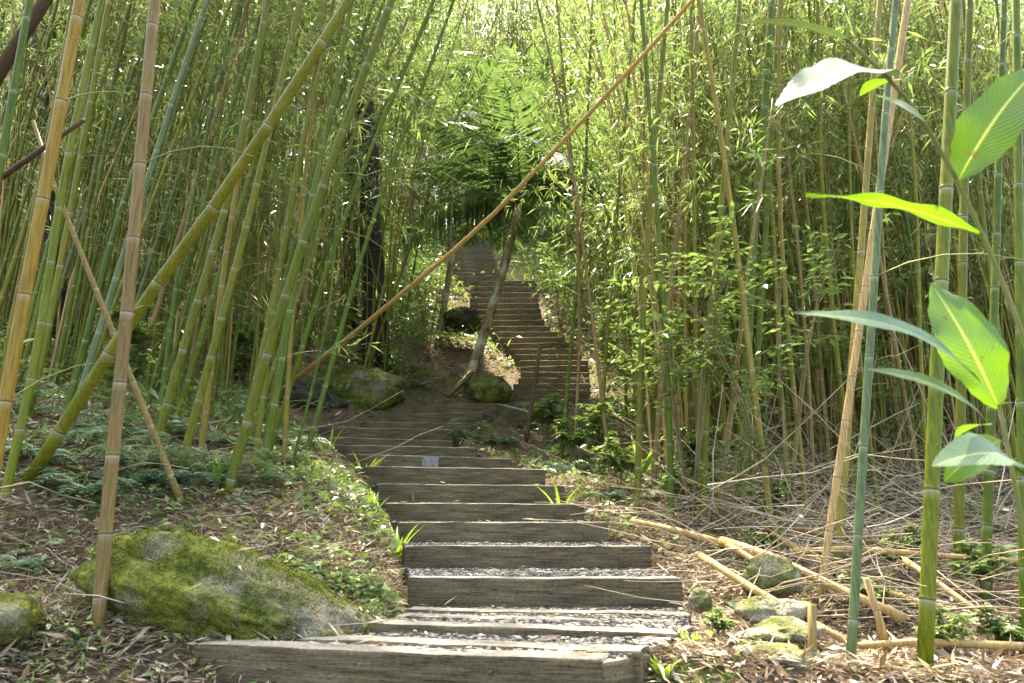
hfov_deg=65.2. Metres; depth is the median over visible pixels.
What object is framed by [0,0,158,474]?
bamboo
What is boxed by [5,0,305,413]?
bamboo
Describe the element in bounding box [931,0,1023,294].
bamboo
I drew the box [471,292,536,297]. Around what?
timber step
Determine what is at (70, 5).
bamboo
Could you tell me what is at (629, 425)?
fallen cane
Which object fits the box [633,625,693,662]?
side timber
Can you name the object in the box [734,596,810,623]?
stone
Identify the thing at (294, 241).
bamboo
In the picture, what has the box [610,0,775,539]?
bamboo
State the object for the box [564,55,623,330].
bamboo
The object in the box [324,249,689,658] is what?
path
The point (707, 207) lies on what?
bamboo
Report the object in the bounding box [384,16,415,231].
bamboo
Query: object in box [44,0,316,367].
bamboo
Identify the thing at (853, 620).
bamboo
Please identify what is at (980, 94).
bamboo
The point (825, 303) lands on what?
bamboo
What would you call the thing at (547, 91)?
bamboo
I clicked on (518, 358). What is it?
timber step
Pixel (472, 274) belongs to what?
timber step
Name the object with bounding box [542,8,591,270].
bamboo
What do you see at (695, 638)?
leafy plant
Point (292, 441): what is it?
fern
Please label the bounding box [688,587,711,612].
stone
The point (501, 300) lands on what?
timber step
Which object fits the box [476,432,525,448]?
fern
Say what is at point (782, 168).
bamboo
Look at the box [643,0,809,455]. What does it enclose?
bamboo
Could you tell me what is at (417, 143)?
bamboo
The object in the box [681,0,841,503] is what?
bamboo
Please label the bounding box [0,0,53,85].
dead branch
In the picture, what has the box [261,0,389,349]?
bamboo
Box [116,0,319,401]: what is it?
bamboo
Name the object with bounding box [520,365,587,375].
timber step
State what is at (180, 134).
bamboo
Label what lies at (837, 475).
bamboo
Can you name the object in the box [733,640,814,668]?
stone
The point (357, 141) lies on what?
bamboo
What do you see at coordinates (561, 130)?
bamboo
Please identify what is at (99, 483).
fern
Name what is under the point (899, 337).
bamboo
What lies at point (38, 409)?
fern
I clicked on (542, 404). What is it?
timber step
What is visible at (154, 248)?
bamboo
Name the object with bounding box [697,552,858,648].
fallen cane
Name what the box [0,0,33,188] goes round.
bamboo
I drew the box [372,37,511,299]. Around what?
palm
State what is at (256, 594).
boulder
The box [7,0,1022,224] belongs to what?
sky
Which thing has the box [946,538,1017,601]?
shrub
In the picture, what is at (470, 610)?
timber step
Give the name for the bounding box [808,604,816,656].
bamboo stub
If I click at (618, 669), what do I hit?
side timber
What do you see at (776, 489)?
shrub
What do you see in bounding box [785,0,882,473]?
bamboo
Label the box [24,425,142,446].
fern
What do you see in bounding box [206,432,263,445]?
fern
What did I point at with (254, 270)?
bamboo
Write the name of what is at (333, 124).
bamboo
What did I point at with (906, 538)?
shrub
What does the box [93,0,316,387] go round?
bamboo
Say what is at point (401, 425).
timber step
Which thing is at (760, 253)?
bamboo
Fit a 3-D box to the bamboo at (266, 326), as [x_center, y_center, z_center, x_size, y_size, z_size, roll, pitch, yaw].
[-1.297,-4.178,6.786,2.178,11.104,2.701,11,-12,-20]
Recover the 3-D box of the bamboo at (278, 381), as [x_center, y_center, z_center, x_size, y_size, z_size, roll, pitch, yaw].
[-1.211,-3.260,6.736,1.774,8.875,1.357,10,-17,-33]
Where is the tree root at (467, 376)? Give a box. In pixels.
[446,369,473,396]
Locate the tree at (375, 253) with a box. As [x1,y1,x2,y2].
[204,0,460,368]
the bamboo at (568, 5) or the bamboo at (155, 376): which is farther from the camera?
the bamboo at (568, 5)
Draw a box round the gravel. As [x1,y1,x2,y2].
[281,458,689,658]
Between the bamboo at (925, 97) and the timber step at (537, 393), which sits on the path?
the timber step at (537, 393)
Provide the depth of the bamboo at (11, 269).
7.66 m
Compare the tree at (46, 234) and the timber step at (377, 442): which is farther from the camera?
the tree at (46, 234)
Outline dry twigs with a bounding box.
[0,203,1023,644]
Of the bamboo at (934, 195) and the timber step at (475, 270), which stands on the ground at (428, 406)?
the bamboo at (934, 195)
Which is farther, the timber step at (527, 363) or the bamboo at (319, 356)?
the timber step at (527, 363)
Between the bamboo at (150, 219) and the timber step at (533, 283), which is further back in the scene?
the timber step at (533, 283)
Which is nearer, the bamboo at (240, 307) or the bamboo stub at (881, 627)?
the bamboo stub at (881, 627)
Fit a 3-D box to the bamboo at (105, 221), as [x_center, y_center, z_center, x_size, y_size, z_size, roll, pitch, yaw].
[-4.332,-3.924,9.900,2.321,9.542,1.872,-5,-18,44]
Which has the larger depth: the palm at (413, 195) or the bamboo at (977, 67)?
the palm at (413, 195)
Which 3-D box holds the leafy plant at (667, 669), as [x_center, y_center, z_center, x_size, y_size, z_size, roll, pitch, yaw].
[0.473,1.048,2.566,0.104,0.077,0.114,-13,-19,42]
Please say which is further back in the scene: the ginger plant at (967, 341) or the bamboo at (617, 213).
the bamboo at (617, 213)
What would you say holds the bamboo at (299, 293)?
on the ground at (428, 406)
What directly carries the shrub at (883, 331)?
on the ground at (428, 406)
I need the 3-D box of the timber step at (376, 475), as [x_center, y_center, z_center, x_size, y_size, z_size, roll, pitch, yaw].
[-0.530,1.318,7.589,1.688,0.234,0.162,1,-14,0]
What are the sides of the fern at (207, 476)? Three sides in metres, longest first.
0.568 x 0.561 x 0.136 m
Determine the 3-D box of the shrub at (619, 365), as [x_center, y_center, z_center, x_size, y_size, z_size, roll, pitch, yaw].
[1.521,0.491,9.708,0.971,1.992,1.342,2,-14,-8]
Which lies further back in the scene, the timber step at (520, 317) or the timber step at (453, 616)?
the timber step at (520, 317)
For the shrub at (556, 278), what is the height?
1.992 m
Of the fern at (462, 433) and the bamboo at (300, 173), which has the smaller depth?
the fern at (462, 433)
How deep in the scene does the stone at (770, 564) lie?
3.75 m
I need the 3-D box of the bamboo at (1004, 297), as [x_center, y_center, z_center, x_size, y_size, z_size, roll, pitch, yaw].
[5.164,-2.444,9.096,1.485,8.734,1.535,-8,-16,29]
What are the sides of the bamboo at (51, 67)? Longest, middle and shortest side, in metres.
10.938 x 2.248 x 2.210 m
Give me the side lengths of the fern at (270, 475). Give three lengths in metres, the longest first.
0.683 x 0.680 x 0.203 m
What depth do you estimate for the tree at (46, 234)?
12.72 m
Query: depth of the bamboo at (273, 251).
11.09 m
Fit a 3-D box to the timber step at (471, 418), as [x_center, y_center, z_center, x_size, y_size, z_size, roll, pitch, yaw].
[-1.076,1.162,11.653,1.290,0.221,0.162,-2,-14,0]
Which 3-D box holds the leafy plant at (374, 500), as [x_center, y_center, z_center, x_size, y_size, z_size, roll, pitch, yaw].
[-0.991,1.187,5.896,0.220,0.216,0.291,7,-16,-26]
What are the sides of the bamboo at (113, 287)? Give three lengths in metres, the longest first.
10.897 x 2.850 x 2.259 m
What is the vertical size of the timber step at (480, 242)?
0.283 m
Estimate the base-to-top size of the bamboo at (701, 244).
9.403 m
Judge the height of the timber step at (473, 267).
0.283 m
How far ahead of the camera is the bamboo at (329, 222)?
14.60 m
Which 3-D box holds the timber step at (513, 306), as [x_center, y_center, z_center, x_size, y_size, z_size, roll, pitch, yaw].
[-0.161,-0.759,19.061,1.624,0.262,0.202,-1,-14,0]
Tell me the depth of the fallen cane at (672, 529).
5.06 m
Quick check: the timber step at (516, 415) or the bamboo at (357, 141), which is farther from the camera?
the bamboo at (357, 141)
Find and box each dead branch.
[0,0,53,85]
[2,118,85,180]
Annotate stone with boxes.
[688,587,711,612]
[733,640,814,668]
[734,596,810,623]
[741,553,803,597]
[743,616,825,646]
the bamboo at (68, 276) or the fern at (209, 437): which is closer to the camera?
the fern at (209, 437)
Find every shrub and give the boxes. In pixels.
[87,295,167,382]
[204,312,281,403]
[302,296,370,374]
[388,294,431,376]
[401,272,451,357]
[522,393,569,441]
[531,242,586,326]
[551,418,596,463]
[574,401,617,473]
[589,267,634,359]
[590,437,647,489]
[594,305,664,447]
[602,212,901,532]
[603,185,793,526]
[657,467,700,511]
[664,422,726,480]
[692,374,792,537]
[702,605,738,638]
[722,236,934,472]
[737,522,786,549]
[741,480,795,519]
[807,307,949,494]
[837,569,897,618]
[879,524,921,582]
[912,604,978,653]
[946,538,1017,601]
[965,602,1023,661]
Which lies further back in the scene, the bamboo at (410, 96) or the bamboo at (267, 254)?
the bamboo at (410, 96)
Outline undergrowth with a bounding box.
[0,79,1017,529]
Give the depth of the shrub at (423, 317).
14.90 m
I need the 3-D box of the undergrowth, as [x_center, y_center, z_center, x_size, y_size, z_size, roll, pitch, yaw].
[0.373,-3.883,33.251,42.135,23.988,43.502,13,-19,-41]
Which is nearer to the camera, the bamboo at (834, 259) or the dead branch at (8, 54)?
the dead branch at (8, 54)
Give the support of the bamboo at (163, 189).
on the ground at (428, 406)
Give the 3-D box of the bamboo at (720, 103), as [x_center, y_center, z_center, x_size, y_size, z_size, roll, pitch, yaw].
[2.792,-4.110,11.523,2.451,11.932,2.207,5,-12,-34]
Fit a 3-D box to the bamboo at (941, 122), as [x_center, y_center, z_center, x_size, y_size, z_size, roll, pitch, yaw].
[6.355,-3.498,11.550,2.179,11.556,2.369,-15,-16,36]
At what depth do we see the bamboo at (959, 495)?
4.86 m
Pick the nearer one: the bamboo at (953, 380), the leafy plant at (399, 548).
the leafy plant at (399, 548)
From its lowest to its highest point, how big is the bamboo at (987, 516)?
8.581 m
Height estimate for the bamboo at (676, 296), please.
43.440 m
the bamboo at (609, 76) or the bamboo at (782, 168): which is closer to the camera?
the bamboo at (782, 168)
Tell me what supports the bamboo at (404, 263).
on the ground at (428, 406)
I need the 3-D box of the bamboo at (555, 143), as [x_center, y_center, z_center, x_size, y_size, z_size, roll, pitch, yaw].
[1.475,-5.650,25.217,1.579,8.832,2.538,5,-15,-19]
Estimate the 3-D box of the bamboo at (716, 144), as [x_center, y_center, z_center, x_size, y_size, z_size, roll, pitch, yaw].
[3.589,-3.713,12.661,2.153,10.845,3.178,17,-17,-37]
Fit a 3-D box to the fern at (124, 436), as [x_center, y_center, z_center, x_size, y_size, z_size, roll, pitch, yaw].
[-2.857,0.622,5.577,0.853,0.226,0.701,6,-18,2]
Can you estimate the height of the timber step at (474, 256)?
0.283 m
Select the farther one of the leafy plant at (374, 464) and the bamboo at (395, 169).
the bamboo at (395, 169)
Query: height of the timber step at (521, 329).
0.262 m
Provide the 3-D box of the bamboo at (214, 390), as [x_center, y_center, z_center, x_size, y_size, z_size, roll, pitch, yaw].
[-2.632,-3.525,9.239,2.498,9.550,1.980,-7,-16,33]
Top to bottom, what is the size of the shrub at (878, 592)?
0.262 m
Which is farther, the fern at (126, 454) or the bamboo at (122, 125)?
the bamboo at (122, 125)
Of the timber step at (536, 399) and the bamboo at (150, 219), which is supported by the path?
the timber step at (536, 399)
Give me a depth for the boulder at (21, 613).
2.71 m
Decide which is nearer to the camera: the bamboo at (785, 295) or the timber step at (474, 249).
the bamboo at (785, 295)
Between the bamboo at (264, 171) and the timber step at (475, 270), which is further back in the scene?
the timber step at (475, 270)
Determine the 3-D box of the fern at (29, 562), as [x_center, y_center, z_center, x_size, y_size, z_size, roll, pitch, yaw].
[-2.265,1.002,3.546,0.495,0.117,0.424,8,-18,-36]
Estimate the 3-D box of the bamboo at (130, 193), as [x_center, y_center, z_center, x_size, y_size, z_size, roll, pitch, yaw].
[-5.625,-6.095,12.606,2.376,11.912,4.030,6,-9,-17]
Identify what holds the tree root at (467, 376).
on the ground at (428, 406)
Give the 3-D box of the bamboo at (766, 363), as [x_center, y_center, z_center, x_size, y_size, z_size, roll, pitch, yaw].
[3.106,-2.456,9.449,1.508,9.108,1.160,5,-22,2]
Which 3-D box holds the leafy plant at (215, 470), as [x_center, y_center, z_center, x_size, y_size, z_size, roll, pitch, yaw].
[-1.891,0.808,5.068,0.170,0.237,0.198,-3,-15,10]
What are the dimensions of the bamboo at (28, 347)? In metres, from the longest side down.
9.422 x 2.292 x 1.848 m
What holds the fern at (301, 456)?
on the ground at (428, 406)
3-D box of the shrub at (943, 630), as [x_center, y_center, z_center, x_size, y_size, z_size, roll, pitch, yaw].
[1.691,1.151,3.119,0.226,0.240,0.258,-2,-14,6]
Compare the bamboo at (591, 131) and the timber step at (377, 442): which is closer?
the timber step at (377, 442)
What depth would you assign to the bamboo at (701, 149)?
9.39 m
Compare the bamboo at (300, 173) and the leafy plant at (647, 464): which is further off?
the bamboo at (300, 173)
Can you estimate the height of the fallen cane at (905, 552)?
0.103 m
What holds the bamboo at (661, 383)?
on the ground at (428, 406)
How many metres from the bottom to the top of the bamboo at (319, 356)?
3.261 m
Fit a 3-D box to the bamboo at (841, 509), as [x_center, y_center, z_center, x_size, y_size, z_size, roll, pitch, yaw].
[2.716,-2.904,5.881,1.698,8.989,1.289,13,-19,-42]
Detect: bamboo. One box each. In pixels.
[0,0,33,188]
[0,0,77,230]
[0,0,104,499]
[0,0,123,236]
[0,0,143,244]
[0,0,145,282]
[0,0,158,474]
[0,0,173,383]
[0,0,198,386]
[0,0,211,311]
[0,0,1023,486]
[0,0,1023,634]
[0,13,115,211]
[1,0,192,357]
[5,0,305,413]
[8,0,228,335]
[9,1,226,389]
[13,0,174,370]
[14,0,291,419]
[20,0,451,485]
[22,0,220,386]
[31,120,185,505]
[35,0,225,388]
[39,1,165,257]
[44,0,260,340]
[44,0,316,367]
[45,0,314,426]
[50,2,190,303]
[52,0,214,373]
[52,0,329,431]
[56,0,275,400]
[61,0,208,304]
[66,1,236,282]
[67,0,315,396]
[70,1,288,352]
[77,4,215,230]
[81,5,174,261]
[84,0,335,401]
[86,0,409,422]
[89,2,220,265]
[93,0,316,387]
[103,0,305,358]
[108,0,280,319]
[109,0,328,405]
[112,0,357,421]
[113,0,232,296]
[113,0,266,282]
[113,0,336,336]
[114,0,207,216]
[114,3,285,297]
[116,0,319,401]
[121,1,241,350]
[123,3,235,288]
[135,0,310,293]
[137,0,270,468]
[156,0,328,407]
[157,0,313,449]
[160,0,268,262]
[168,0,353,412]
[177,0,302,465]
[187,0,325,409]
[193,0,356,385]
[193,0,376,400]
[193,6,397,398]
[194,0,436,439]
[195,0,447,410]
[197,148,291,256]
[205,3,308,228]
[211,1,328,292]
[215,0,327,274]
[221,0,415,495]
[224,0,403,466]
[224,14,362,343]
[229,0,380,399]
[236,0,376,422]
[236,91,426,470]
[242,0,488,450]
[250,0,465,474]
[253,0,327,366]
[253,0,451,426]
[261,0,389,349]
[265,25,358,286]
[267,0,694,401]
[268,0,427,305]
[270,0,423,462]
[270,0,487,454]
[283,0,496,377]
[295,40,420,277]
[305,0,496,451]
[306,1,404,340]
[307,1,422,343]
[309,5,393,307]
[312,38,395,293]
[322,0,422,354]
[324,1,442,335]
[346,0,452,300]
[363,0,510,368]
[367,0,518,368]
[375,0,517,372]
[377,41,410,237]
[383,4,439,195]
[384,1,469,323]
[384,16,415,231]
[389,31,433,204]
[399,17,429,167]
[406,42,434,175]
[487,8,543,230]
[498,0,631,474]
[509,15,575,245]
[510,0,620,463]
[518,33,564,251]
[521,15,572,278]
[530,25,561,272]
[531,0,579,265]
[540,0,640,459]
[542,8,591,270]
[542,28,574,261]
[545,16,577,256]
[545,59,577,253]
[547,27,589,254]
[551,0,627,337]
[553,2,633,349]
[555,0,686,471]
[557,3,616,249]
[558,0,653,419]
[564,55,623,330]
[566,0,619,256]
[570,0,647,263]
[574,12,627,296]
[577,0,706,435]
[580,5,639,189]
[583,0,784,511]
[583,8,644,276]
[584,1,638,258]
[587,0,724,521]
[595,2,715,488]
[596,0,681,224]
[600,0,690,465]
[609,1,676,250]
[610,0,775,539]
[614,0,760,509]
[616,1,753,365]
[622,3,712,368]
[625,0,760,441]
[625,33,742,479]
[638,0,759,471]
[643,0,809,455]
[645,13,765,389]
[646,23,746,471]
[649,0,760,392]
[650,0,727,420]
[653,0,801,229]
[661,14,733,370]
[669,14,738,308]
[674,0,790,395]
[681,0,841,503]
[686,0,741,525]
[687,0,833,497]
[690,0,786,326]
[691,0,815,446]
[693,3,827,427]
[695,0,837,457]
[695,3,805,481]
[703,10,836,467]
[704,0,849,519]
[708,0,818,509]
[715,98,773,518]
[728,24,849,507]
[731,0,852,485]
[734,0,899,464]
[734,4,803,429]
[742,0,880,450]
[749,0,900,503]
[755,0,936,501]
[755,1,914,480]
[758,1,861,245]
[760,0,861,293]
[774,0,920,515]
[782,4,921,336]
[784,0,930,600]
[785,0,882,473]
[790,3,924,354]
[792,0,962,565]
[795,38,890,367]
[798,0,934,467]
[799,2,952,492]
[802,2,936,459]
[805,9,925,447]
[806,13,936,365]
[813,5,936,444]
[831,0,999,462]
[833,2,937,313]
[836,0,978,471]
[840,2,976,398]
[846,0,1023,665]
[852,1,1015,400]
[859,0,1013,271]
[868,0,1007,587]
[872,0,1013,501]
[874,0,1007,273]
[881,0,1023,478]
[884,2,1013,310]
[890,0,961,671]
[892,4,1015,355]
[896,0,994,251]
[900,11,1013,478]
[908,0,1023,272]
[913,0,1023,654]
[924,1,1023,449]
[925,0,1013,443]
[927,0,1016,603]
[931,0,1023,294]
[936,28,1023,294]
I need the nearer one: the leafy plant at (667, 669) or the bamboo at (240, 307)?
the leafy plant at (667, 669)
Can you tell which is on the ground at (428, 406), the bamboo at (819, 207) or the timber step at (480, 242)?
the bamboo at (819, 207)
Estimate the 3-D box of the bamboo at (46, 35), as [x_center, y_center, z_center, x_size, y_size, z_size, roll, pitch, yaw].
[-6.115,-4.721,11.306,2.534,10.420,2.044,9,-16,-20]
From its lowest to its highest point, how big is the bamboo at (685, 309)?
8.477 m
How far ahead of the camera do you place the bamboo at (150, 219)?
12.60 m
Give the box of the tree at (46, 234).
[0,0,205,335]
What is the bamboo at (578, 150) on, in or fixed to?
on the ground at (428, 406)
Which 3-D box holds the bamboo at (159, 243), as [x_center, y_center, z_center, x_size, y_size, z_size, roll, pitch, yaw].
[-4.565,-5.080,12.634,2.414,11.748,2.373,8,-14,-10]
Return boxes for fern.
[0,554,59,576]
[5,438,83,469]
[11,389,64,419]
[15,467,151,502]
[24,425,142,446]
[51,410,151,448]
[66,430,225,479]
[125,469,200,486]
[140,415,235,447]
[151,469,237,488]
[172,446,272,471]
[202,459,298,488]
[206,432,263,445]
[260,426,339,457]
[269,452,326,468]
[406,380,437,388]
[442,417,498,438]
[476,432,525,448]
[533,459,596,476]
[584,490,625,500]
[630,487,690,499]
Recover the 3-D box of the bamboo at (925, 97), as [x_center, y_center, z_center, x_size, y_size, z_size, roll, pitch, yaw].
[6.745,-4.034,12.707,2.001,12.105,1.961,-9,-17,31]
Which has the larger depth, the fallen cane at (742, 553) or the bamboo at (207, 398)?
the bamboo at (207, 398)
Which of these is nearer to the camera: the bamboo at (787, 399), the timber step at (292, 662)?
the timber step at (292, 662)
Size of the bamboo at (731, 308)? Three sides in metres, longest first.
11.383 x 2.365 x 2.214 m
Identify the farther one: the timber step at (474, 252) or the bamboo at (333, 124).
the timber step at (474, 252)
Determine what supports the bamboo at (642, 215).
on the ground at (428, 406)
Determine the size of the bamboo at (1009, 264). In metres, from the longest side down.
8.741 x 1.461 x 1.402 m
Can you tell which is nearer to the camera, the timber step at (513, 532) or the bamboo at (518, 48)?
the timber step at (513, 532)
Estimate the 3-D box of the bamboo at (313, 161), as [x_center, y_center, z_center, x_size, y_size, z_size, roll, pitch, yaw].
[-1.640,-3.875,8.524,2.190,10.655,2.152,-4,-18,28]
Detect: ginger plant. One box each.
[698,18,1023,345]
[792,283,1023,545]
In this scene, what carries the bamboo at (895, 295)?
on the ground at (428, 406)
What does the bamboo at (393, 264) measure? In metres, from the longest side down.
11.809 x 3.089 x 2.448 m
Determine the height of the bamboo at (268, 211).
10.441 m
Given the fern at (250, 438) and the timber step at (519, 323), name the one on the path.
the timber step at (519, 323)
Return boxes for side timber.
[603,654,651,682]
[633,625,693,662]
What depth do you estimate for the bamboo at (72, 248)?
8.93 m
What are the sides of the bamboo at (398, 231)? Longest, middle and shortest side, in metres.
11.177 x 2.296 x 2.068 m
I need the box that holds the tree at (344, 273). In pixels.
[162,0,448,328]
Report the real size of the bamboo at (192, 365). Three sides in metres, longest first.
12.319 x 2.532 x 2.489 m
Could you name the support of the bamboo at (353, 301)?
on the ground at (428, 406)
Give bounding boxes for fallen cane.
[606,407,679,463]
[630,518,721,546]
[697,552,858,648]
[718,536,907,621]
[725,542,807,597]
[762,528,939,608]
[790,546,1017,563]
[794,526,902,547]
[857,638,1023,651]
[902,557,1015,638]
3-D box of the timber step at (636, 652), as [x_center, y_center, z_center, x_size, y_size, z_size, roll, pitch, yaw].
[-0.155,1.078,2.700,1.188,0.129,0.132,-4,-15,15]
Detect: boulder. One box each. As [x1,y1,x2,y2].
[0,592,42,644]
[67,527,376,640]
[268,376,349,409]
[317,364,406,410]
[442,306,481,334]
[467,373,513,404]
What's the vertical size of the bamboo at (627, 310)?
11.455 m
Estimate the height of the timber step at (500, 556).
0.219 m
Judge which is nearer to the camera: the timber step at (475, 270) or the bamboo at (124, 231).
the bamboo at (124, 231)
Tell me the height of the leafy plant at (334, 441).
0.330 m
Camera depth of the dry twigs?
5.04 m
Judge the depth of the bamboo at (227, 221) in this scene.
15.44 m
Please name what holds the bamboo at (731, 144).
on the ground at (428, 406)
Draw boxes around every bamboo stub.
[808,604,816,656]
[863,578,891,651]
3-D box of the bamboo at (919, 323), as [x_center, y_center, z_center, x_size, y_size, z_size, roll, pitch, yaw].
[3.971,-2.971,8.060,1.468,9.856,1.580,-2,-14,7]
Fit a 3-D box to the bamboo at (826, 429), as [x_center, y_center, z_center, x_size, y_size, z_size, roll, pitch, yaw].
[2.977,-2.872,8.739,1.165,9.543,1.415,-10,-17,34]
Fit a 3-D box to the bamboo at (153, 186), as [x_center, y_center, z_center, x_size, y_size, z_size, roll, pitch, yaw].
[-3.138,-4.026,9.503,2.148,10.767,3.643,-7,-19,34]
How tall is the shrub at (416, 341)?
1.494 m
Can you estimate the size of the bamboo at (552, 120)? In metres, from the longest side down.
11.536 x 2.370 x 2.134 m
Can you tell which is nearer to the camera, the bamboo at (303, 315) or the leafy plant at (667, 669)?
the leafy plant at (667, 669)
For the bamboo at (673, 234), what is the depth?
9.38 m
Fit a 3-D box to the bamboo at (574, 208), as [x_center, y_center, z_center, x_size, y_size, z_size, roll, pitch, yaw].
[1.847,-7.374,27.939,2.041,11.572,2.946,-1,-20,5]
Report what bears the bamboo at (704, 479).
on the ground at (428, 406)
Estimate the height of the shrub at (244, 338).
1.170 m
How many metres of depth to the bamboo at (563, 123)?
9.15 m
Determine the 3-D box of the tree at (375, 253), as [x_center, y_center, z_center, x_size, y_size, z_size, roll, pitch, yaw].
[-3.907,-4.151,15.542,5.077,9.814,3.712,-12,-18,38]
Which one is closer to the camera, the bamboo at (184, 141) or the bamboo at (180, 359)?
the bamboo at (180, 359)
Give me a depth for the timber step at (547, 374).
14.54 m
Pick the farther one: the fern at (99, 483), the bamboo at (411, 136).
the bamboo at (411, 136)
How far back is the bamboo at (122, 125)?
13.03 m
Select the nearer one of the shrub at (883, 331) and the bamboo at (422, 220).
the shrub at (883, 331)
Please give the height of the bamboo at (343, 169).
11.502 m
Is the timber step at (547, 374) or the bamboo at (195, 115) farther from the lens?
the timber step at (547, 374)
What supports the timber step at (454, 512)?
on the path
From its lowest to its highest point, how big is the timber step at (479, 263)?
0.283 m
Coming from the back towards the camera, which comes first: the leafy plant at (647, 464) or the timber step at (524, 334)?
the timber step at (524, 334)
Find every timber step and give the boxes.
[193,639,607,682]
[301,635,643,682]
[308,426,453,441]
[315,436,453,447]
[333,445,477,458]
[346,454,510,470]
[361,422,465,432]
[365,466,544,487]
[368,619,676,649]
[378,484,564,505]
[385,503,583,525]
[393,412,482,426]
[397,613,689,624]
[398,522,608,542]
[403,545,651,582]
[407,575,682,608]
[407,607,690,625]
[438,403,496,416]
[446,240,488,244]
[447,244,489,250]
[448,247,491,251]
[453,265,497,273]
[454,262,495,265]
[454,269,498,276]
[455,255,493,257]
[455,258,494,261]
[455,272,497,280]
[456,251,492,254]
[456,276,496,287]
[470,298,537,306]
[471,287,536,292]
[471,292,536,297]
[471,303,538,308]
[472,280,536,286]
[477,309,540,314]
[480,314,541,320]
[480,320,544,325]
[489,326,550,333]
[492,332,556,341]
[495,404,536,428]
[498,337,564,346]
[504,342,572,352]
[506,402,573,410]
[510,349,577,357]
[512,390,587,398]
[513,383,589,396]
[513,395,579,402]
[515,355,581,365]
[518,378,589,386]
[520,360,588,372]
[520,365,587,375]
[521,372,588,377]
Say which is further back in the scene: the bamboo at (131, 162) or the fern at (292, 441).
the bamboo at (131, 162)
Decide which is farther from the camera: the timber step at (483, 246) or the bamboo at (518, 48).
the bamboo at (518, 48)
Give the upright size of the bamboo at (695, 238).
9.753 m
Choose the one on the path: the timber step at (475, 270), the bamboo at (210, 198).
the timber step at (475, 270)
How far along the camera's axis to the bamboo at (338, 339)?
7.87 m
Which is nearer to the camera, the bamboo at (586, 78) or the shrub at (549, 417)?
the shrub at (549, 417)
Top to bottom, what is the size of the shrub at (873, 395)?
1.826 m
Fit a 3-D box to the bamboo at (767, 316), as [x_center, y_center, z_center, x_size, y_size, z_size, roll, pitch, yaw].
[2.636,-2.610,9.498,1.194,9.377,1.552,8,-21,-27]
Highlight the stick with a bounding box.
[524,346,541,441]
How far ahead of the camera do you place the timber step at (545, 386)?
13.82 m
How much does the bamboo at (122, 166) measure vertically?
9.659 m
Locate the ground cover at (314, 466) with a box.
[0,140,1023,682]
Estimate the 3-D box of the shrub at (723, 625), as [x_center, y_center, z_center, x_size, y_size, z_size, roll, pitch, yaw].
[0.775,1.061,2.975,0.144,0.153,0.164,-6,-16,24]
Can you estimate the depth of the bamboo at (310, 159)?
16.27 m
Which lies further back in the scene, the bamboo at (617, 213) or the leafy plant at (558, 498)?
the bamboo at (617, 213)
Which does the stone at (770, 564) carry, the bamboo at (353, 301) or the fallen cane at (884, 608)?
the fallen cane at (884, 608)
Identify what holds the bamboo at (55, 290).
on the ground at (428, 406)
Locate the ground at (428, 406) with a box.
[0,74,1023,682]
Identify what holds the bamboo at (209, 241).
on the ground at (428, 406)
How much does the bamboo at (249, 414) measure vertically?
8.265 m
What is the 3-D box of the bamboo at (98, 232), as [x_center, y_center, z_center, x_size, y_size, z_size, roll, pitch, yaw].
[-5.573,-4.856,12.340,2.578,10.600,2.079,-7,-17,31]
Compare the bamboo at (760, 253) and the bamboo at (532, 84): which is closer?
the bamboo at (760, 253)
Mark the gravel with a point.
(680, 621)
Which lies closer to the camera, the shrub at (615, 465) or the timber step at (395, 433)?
the shrub at (615, 465)
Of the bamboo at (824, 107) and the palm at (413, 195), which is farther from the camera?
the palm at (413, 195)
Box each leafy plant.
[206,454,232,485]
[315,427,345,450]
[346,452,389,467]
[367,488,388,511]
[375,523,423,559]
[538,482,587,503]
[615,435,664,476]
[649,655,680,680]
[678,626,699,644]
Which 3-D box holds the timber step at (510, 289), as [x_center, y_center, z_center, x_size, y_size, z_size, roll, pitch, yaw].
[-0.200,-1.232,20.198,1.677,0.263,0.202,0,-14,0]
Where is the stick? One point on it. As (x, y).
(529, 418)
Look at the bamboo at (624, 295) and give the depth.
12.62 m
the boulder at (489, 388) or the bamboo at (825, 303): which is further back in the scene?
the boulder at (489, 388)
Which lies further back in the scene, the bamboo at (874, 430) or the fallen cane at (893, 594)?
the bamboo at (874, 430)
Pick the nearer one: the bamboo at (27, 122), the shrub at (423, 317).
the bamboo at (27, 122)
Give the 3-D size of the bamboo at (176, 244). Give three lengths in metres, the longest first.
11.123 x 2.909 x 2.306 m
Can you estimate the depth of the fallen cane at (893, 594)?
4.31 m
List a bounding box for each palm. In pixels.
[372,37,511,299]
[380,46,573,330]
[398,72,638,386]
[491,35,614,235]
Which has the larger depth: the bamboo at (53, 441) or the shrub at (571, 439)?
the shrub at (571, 439)
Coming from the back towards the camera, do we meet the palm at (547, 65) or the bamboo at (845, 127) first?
the palm at (547, 65)
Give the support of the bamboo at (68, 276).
on the ground at (428, 406)
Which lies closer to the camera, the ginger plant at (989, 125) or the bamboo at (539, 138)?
the ginger plant at (989, 125)
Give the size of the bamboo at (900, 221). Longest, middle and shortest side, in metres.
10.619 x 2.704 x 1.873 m
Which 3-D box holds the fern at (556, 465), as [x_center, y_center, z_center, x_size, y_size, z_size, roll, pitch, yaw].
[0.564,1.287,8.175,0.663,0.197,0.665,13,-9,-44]
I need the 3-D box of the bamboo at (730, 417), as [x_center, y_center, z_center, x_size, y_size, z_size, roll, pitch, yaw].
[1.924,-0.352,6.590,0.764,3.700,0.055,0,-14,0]
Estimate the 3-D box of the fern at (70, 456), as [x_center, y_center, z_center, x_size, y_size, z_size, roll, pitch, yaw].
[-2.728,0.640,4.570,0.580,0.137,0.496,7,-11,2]

